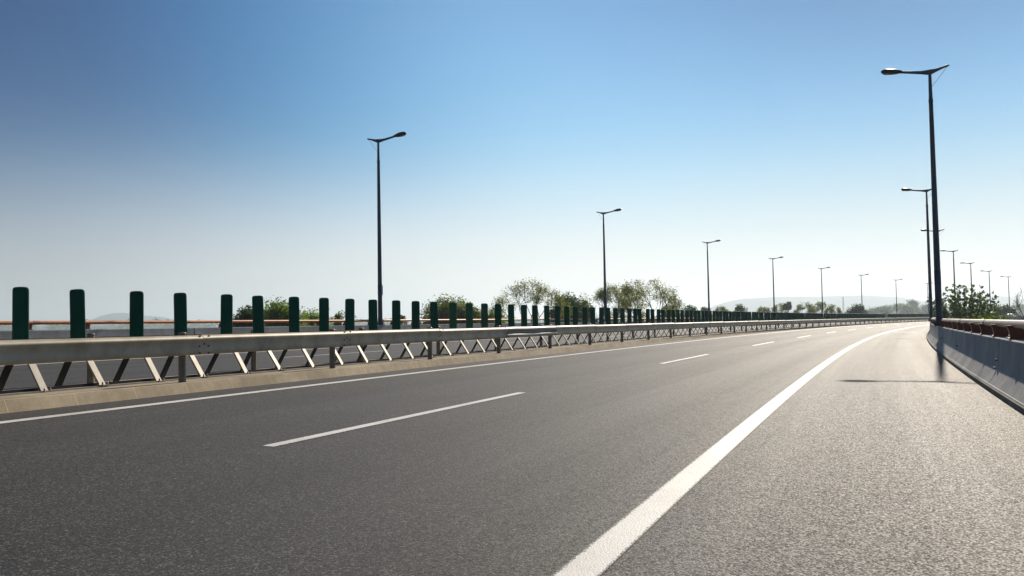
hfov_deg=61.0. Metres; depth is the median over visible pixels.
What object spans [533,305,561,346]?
antiglare panel
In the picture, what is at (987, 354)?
concrete barrier
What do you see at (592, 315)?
antiglare panel
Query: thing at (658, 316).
antiglare panel
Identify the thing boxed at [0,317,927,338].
concrete barrier
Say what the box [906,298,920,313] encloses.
tree
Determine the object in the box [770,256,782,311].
street lamp
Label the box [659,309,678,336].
antiglare panel
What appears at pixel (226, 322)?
antiglare panel
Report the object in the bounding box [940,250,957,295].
street lamp
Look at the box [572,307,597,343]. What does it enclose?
antiglare panel
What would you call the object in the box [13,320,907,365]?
edge marking
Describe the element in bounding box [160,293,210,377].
antiglare panel
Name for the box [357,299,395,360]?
antiglare panel
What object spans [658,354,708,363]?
lane marking
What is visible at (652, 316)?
antiglare panel
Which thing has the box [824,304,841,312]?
feathery tree
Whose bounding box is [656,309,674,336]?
antiglare panel
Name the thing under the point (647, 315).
antiglare panel
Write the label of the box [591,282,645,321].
feathery tree
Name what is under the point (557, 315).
antiglare panel
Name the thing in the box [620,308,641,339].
antiglare panel
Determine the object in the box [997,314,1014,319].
shrub
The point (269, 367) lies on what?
curb
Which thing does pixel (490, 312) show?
bush
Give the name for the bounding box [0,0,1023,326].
sky
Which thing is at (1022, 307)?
tree
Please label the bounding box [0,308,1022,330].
distant wood
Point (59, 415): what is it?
edge marking
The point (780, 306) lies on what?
feathery tree
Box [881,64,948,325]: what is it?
street lamp
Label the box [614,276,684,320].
feathery tree
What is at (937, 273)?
access door
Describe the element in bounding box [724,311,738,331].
antiglare panel
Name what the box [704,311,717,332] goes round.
antiglare panel
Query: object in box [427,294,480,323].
tree
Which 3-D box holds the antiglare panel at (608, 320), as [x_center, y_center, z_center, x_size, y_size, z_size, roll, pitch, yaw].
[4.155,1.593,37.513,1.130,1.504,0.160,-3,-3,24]
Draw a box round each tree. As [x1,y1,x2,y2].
[420,299,438,323]
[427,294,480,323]
[488,277,572,322]
[550,291,583,321]
[576,292,597,321]
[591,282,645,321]
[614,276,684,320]
[714,305,728,319]
[756,306,770,312]
[770,303,788,314]
[782,301,791,312]
[793,301,816,312]
[811,301,828,315]
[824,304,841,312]
[845,303,868,313]
[865,306,891,313]
[880,303,907,313]
[898,303,916,313]
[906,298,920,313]
[918,303,934,313]
[996,304,1018,316]
[1009,288,1023,319]
[1011,304,1023,314]
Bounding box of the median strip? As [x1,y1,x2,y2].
[0,321,906,399]
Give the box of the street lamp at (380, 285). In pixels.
[367,132,406,324]
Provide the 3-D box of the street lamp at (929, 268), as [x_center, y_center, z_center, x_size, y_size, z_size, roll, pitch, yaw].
[29.057,-2.405,61.794,2.290,9.596,0.360,-2,-3,26]
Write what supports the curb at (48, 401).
on the road at (894, 453)
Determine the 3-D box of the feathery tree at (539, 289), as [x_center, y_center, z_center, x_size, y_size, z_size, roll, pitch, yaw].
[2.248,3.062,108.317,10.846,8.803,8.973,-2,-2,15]
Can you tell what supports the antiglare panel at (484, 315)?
on the median strip
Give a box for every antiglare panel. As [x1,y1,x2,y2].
[0,287,53,392]
[51,289,110,386]
[109,291,164,381]
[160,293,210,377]
[204,294,253,373]
[240,295,286,370]
[272,297,319,367]
[302,298,346,365]
[335,299,370,362]
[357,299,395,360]
[379,300,414,358]
[397,301,434,357]
[420,302,453,355]
[436,302,469,354]
[456,303,488,352]
[468,303,502,351]
[485,304,514,350]
[496,304,527,349]
[509,305,539,348]
[521,305,547,347]
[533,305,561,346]
[546,306,571,345]
[556,306,581,344]
[565,306,587,343]
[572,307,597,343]
[583,307,605,342]
[591,307,611,341]
[597,308,620,341]
[606,308,627,340]
[614,308,634,339]
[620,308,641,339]
[627,308,646,338]
[633,309,653,338]
[639,309,658,337]
[645,309,661,337]
[651,309,667,336]
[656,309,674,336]
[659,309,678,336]
[667,310,683,335]
[672,310,688,335]
[676,310,692,334]
[680,310,696,334]
[684,310,700,334]
[693,310,708,333]
[694,310,704,333]
[696,310,712,333]
[700,311,713,333]
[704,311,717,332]
[708,311,722,332]
[711,311,723,332]
[713,311,727,332]
[718,311,730,331]
[722,311,735,331]
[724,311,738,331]
[726,311,739,331]
[731,311,742,330]
[737,311,749,330]
[742,312,753,329]
[751,312,762,329]
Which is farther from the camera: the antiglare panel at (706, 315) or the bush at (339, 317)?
the bush at (339, 317)
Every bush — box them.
[264,295,309,326]
[301,306,330,325]
[330,310,344,325]
[479,307,507,323]
[926,284,1001,319]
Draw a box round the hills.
[6,295,1023,328]
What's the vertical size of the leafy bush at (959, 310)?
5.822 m
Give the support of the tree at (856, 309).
on the ground
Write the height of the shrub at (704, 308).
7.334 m
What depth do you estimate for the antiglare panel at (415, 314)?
22.42 m
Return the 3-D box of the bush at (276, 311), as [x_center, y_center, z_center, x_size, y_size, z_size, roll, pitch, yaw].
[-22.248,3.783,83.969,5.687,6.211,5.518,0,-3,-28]
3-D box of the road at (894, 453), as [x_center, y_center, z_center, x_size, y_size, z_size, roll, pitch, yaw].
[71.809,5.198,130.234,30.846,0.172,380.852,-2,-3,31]
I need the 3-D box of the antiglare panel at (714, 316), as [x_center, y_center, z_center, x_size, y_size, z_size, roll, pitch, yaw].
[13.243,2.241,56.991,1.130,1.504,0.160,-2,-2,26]
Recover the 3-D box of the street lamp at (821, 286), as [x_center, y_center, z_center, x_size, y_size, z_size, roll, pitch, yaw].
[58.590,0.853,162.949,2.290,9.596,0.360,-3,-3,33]
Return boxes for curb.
[0,321,926,413]
[3,333,699,389]
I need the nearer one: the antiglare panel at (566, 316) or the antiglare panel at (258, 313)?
the antiglare panel at (258, 313)
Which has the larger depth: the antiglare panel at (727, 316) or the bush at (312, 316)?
the bush at (312, 316)
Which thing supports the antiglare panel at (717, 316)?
on the median strip
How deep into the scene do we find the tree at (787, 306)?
289.40 m
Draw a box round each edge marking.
[0,322,909,423]
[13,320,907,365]
[551,325,924,575]
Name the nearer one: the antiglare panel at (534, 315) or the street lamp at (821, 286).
the antiglare panel at (534, 315)
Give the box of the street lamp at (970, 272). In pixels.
[960,262,974,294]
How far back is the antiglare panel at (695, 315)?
52.42 m
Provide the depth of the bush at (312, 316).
95.15 m
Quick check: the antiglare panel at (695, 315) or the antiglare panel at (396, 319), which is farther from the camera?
the antiglare panel at (695, 315)
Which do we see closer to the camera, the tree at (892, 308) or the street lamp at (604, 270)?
the street lamp at (604, 270)
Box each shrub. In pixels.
[233,304,267,326]
[401,315,406,324]
[683,304,697,319]
[700,307,710,314]
[733,303,747,316]
[971,314,1008,333]
[984,312,1005,319]
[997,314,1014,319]
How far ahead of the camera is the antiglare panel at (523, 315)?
29.05 m
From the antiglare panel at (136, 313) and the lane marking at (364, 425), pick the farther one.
the antiglare panel at (136, 313)
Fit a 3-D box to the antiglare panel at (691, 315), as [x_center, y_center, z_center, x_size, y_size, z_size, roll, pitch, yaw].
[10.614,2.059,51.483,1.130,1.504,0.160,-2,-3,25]
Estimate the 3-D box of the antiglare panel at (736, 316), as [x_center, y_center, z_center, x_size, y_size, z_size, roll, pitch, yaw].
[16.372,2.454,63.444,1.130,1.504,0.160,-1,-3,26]
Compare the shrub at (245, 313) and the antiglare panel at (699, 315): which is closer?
the antiglare panel at (699, 315)
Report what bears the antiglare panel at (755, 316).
on the median strip
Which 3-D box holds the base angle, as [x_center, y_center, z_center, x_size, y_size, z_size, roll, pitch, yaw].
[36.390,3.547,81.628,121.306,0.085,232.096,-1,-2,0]
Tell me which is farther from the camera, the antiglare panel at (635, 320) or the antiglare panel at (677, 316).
the antiglare panel at (677, 316)
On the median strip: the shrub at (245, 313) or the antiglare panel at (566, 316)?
the antiglare panel at (566, 316)
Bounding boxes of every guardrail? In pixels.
[0,316,1001,382]
[0,321,868,382]
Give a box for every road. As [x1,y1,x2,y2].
[0,320,921,388]
[0,321,1023,575]
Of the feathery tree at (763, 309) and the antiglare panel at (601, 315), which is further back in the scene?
the feathery tree at (763, 309)
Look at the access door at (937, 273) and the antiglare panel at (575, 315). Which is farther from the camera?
the antiglare panel at (575, 315)
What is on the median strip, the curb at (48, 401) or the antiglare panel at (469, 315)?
the antiglare panel at (469, 315)
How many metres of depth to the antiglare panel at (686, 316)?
50.57 m
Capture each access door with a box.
[378,285,382,294]
[934,270,940,284]
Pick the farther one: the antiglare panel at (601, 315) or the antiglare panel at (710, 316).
the antiglare panel at (710, 316)
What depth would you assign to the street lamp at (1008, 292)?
202.57 m
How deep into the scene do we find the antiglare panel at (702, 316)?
54.20 m
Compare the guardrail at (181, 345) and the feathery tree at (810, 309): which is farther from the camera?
the feathery tree at (810, 309)
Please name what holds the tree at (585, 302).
on the ground
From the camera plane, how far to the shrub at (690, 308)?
230.07 m
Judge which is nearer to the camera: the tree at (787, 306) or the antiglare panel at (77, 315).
the antiglare panel at (77, 315)
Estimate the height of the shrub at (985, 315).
2.205 m
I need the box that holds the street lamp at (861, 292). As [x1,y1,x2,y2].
[860,274,868,313]
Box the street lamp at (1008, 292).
[1000,276,1010,316]
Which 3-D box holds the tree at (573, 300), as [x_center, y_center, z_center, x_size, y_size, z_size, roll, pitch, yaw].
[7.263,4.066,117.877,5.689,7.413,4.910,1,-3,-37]
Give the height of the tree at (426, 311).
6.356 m
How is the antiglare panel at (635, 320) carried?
on the median strip
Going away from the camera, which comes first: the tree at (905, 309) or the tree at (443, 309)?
the tree at (443, 309)
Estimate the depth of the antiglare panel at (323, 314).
18.73 m
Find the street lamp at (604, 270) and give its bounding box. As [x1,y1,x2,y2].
[597,208,621,321]
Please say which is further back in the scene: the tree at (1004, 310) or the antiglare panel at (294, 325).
the tree at (1004, 310)
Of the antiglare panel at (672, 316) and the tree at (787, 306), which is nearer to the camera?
the antiglare panel at (672, 316)
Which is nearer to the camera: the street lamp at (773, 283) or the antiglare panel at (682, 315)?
the antiglare panel at (682, 315)
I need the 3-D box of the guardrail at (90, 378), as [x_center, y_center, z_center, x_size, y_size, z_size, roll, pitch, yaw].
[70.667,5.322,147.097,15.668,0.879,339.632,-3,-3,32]
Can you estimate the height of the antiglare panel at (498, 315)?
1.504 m
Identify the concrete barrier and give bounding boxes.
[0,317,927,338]
[926,315,1023,414]
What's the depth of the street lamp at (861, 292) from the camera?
191.49 m
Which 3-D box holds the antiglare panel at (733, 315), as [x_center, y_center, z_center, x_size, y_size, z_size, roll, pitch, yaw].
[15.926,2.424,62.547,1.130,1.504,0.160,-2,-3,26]
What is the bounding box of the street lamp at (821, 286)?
[819,267,829,312]
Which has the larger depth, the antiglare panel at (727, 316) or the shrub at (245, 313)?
the shrub at (245, 313)
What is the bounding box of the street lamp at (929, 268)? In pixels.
[901,188,932,321]
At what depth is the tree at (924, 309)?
1126.12 m
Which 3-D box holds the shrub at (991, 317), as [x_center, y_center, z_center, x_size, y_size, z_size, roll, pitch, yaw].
[17.616,1.998,32.209,2.215,2.093,1.898,-3,-3,36]
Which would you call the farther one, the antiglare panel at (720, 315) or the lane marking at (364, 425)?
the antiglare panel at (720, 315)
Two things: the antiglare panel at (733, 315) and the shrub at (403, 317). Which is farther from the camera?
the shrub at (403, 317)
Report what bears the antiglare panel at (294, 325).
on the median strip
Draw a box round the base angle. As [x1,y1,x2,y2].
[0,320,927,395]
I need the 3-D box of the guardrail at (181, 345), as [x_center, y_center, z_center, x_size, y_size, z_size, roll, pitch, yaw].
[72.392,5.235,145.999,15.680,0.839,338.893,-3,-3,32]
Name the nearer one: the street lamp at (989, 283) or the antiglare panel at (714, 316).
the antiglare panel at (714, 316)
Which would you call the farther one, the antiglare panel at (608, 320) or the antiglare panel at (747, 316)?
the antiglare panel at (747, 316)
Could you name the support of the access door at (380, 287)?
in the street lamp at (380, 285)
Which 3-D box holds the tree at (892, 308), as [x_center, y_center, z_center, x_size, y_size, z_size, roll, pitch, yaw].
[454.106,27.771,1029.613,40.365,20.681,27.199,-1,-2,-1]
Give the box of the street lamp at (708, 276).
[703,240,720,319]
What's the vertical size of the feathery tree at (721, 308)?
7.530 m
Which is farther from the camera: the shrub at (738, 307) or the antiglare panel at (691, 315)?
the shrub at (738, 307)
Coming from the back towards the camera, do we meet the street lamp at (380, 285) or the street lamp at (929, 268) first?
the street lamp at (929, 268)
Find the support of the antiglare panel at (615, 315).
on the median strip
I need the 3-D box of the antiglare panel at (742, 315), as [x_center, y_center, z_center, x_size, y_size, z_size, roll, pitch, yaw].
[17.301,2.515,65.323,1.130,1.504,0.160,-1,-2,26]
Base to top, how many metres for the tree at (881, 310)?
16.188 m
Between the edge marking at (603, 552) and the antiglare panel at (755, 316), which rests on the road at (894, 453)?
the edge marking at (603, 552)
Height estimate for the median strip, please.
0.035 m
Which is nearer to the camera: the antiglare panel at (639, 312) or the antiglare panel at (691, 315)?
the antiglare panel at (639, 312)
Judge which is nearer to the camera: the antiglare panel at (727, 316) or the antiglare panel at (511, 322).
the antiglare panel at (511, 322)
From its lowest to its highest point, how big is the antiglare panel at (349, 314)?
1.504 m
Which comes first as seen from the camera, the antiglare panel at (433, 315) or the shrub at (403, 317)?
the antiglare panel at (433, 315)
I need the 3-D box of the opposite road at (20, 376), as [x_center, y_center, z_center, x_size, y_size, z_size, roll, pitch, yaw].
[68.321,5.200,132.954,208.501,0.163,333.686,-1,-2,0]
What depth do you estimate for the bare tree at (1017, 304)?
150.20 m
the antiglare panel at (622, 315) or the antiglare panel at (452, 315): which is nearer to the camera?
the antiglare panel at (452, 315)
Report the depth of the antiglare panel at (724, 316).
59.74 m
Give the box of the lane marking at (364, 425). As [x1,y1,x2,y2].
[262,392,525,446]
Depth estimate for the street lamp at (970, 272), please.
148.21 m
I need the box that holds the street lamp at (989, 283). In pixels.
[980,270,992,303]
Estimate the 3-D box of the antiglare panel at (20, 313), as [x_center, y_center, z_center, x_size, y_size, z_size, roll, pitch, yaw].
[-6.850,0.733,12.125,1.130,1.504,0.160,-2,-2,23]
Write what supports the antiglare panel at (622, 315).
on the median strip
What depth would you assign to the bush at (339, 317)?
99.99 m
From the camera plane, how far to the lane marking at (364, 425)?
9.46 m
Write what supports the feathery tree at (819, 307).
on the ground
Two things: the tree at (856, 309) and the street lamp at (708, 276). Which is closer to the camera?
the street lamp at (708, 276)

